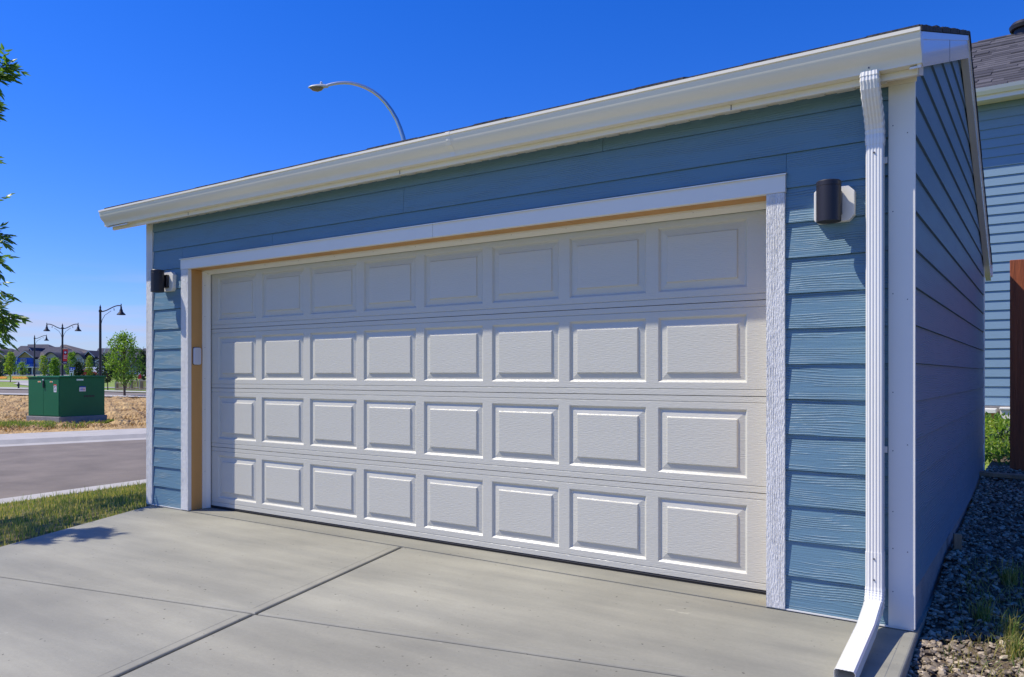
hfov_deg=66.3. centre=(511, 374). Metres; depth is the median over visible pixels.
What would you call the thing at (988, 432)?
garden plant
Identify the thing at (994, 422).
garden plant
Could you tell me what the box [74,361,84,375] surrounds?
street tree
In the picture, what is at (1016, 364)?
wooden screen
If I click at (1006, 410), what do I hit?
vent hood
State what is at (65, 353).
banner
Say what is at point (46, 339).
street lamp
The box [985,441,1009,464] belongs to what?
garden plant
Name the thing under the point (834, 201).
wall lamp
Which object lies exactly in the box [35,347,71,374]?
house
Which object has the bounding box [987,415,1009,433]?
garden plant
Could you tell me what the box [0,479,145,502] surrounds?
kerb
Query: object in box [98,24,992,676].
garage
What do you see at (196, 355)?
keypad
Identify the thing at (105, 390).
pavement
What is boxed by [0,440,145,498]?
road
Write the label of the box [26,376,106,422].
transformer
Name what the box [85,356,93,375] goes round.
street tree
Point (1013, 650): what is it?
grass tuft
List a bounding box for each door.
[29,379,42,414]
[42,379,58,415]
[211,209,765,594]
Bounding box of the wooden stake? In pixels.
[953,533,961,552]
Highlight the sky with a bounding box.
[0,0,1023,350]
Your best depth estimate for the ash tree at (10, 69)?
7.85 m
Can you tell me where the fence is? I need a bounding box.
[115,379,145,389]
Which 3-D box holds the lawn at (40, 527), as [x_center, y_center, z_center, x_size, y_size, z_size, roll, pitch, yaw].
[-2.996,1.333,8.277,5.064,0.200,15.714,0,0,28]
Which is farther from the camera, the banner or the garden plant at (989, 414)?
the banner
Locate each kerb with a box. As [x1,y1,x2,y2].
[0,393,145,396]
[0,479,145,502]
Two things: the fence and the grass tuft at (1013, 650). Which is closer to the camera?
the grass tuft at (1013, 650)
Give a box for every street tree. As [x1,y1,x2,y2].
[3,351,17,381]
[38,354,47,375]
[48,356,60,375]
[64,351,76,375]
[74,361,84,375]
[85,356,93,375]
[94,352,117,389]
[102,330,145,395]
[136,349,145,379]
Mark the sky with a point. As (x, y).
(121, 101)
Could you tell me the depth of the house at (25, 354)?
149.70 m
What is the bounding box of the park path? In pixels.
[3,387,145,387]
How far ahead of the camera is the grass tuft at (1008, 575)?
4.29 m
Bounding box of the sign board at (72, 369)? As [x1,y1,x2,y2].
[69,367,75,375]
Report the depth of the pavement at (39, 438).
18.10 m
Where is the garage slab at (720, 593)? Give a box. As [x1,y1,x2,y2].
[146,504,936,642]
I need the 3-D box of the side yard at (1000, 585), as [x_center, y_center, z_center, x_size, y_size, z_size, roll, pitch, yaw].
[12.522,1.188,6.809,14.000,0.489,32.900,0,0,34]
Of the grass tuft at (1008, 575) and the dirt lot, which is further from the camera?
the dirt lot
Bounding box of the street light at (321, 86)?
[308,81,405,139]
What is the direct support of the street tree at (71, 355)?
on the ground at (11, 384)
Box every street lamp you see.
[34,335,48,375]
[43,323,80,375]
[99,304,125,375]
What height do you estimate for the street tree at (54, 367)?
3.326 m
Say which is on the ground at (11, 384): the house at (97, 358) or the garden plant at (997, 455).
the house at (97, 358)
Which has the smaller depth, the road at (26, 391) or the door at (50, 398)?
the door at (50, 398)
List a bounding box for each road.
[0,389,145,394]
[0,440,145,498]
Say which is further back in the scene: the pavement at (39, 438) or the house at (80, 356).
the house at (80, 356)
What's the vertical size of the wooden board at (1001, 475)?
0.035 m
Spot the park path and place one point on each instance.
(27, 387)
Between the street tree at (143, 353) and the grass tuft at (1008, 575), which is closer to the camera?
the grass tuft at (1008, 575)
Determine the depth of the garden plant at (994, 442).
9.26 m
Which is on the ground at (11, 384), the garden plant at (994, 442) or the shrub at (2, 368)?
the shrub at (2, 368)
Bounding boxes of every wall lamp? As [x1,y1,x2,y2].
[151,269,175,292]
[814,179,855,224]
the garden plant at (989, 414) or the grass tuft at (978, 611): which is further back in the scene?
the garden plant at (989, 414)
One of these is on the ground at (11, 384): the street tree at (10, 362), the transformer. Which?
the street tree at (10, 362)
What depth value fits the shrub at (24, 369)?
127.73 m
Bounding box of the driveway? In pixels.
[0,505,916,676]
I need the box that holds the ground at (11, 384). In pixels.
[0,375,994,469]
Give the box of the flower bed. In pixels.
[0,376,29,378]
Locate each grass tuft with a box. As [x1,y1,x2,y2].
[964,591,1007,621]
[987,603,1023,642]
[997,561,1022,586]
[1000,631,1023,660]
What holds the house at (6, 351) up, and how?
on the ground at (11, 384)
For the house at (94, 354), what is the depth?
149.70 m
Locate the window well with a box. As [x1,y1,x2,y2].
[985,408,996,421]
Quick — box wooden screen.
[1010,259,1023,471]
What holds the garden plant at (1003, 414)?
on the side yard at (1000, 585)
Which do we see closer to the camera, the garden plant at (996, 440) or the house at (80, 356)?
the garden plant at (996, 440)
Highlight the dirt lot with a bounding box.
[0,395,145,433]
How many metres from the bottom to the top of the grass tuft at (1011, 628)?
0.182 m
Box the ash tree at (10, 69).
[0,43,32,353]
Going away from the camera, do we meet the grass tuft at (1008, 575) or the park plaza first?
the grass tuft at (1008, 575)
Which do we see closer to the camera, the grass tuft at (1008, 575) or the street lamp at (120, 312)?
the grass tuft at (1008, 575)
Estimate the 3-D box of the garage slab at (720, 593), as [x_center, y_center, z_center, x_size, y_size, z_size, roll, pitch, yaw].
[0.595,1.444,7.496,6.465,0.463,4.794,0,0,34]
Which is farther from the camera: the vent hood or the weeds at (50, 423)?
the weeds at (50, 423)
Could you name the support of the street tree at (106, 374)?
on the ground at (11, 384)
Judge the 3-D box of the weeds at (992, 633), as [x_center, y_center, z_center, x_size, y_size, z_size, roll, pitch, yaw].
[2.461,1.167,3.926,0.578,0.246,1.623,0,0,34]
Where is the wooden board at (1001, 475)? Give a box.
[979,471,1023,479]
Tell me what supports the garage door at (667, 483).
in the garage at (670, 330)
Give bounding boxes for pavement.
[0,387,145,391]
[0,428,145,446]
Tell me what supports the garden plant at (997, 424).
on the side yard at (1000, 585)
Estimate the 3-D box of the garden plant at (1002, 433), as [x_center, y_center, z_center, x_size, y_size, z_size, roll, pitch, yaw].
[6.483,0.874,10.178,0.726,0.491,0.644,0,0,34]
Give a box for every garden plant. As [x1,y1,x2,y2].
[985,412,1008,431]
[985,413,1000,428]
[985,415,1009,431]
[985,418,1008,438]
[985,420,1009,448]
[985,421,1009,441]
[985,424,1009,450]
[985,433,1008,453]
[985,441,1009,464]
[986,438,1009,456]
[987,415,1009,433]
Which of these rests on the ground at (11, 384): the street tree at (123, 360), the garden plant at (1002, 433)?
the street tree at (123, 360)
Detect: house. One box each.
[0,348,15,374]
[6,344,53,374]
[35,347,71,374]
[60,345,88,374]
[82,350,98,366]
[93,348,142,373]
[972,19,1023,419]
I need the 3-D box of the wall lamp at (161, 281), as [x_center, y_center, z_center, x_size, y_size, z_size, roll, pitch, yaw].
[-3.162,-0.841,7.065,0.190,0.196,0.182,0,0,34]
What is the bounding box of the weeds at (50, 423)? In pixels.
[0,419,113,427]
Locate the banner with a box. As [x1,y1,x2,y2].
[62,349,67,364]
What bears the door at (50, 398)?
in the transformer
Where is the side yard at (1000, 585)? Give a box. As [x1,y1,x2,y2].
[911,451,1023,676]
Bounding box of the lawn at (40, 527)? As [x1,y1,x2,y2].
[0,485,145,546]
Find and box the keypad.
[192,347,200,364]
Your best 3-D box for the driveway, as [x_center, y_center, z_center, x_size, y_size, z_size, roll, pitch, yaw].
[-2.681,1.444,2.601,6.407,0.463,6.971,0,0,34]
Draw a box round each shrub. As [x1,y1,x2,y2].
[0,357,12,376]
[16,362,29,375]
[40,361,60,375]
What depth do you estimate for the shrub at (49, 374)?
125.71 m
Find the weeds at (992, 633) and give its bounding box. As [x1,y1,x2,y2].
[929,552,1023,676]
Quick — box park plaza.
[0,380,27,384]
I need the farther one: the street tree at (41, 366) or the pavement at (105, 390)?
the street tree at (41, 366)
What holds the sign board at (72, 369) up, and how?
on the ground at (11, 384)
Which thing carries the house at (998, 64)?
on the side yard at (1000, 585)
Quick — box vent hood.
[999,407,1009,418]
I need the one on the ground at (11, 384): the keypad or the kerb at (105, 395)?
the kerb at (105, 395)
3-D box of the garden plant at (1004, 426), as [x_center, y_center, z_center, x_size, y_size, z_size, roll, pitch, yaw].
[7.175,0.842,11.293,0.670,0.429,0.605,0,0,-10]
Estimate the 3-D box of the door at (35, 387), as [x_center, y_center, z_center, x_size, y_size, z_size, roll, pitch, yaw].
[-14.374,0.681,23.660,0.726,1.089,0.011,0,0,27]
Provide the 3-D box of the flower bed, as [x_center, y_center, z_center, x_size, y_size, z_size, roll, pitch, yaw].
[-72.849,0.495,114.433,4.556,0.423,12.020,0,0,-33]
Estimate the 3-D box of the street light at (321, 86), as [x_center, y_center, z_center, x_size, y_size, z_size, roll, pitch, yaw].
[-4.033,-3.143,20.991,2.864,9.440,0.240,0,0,0]

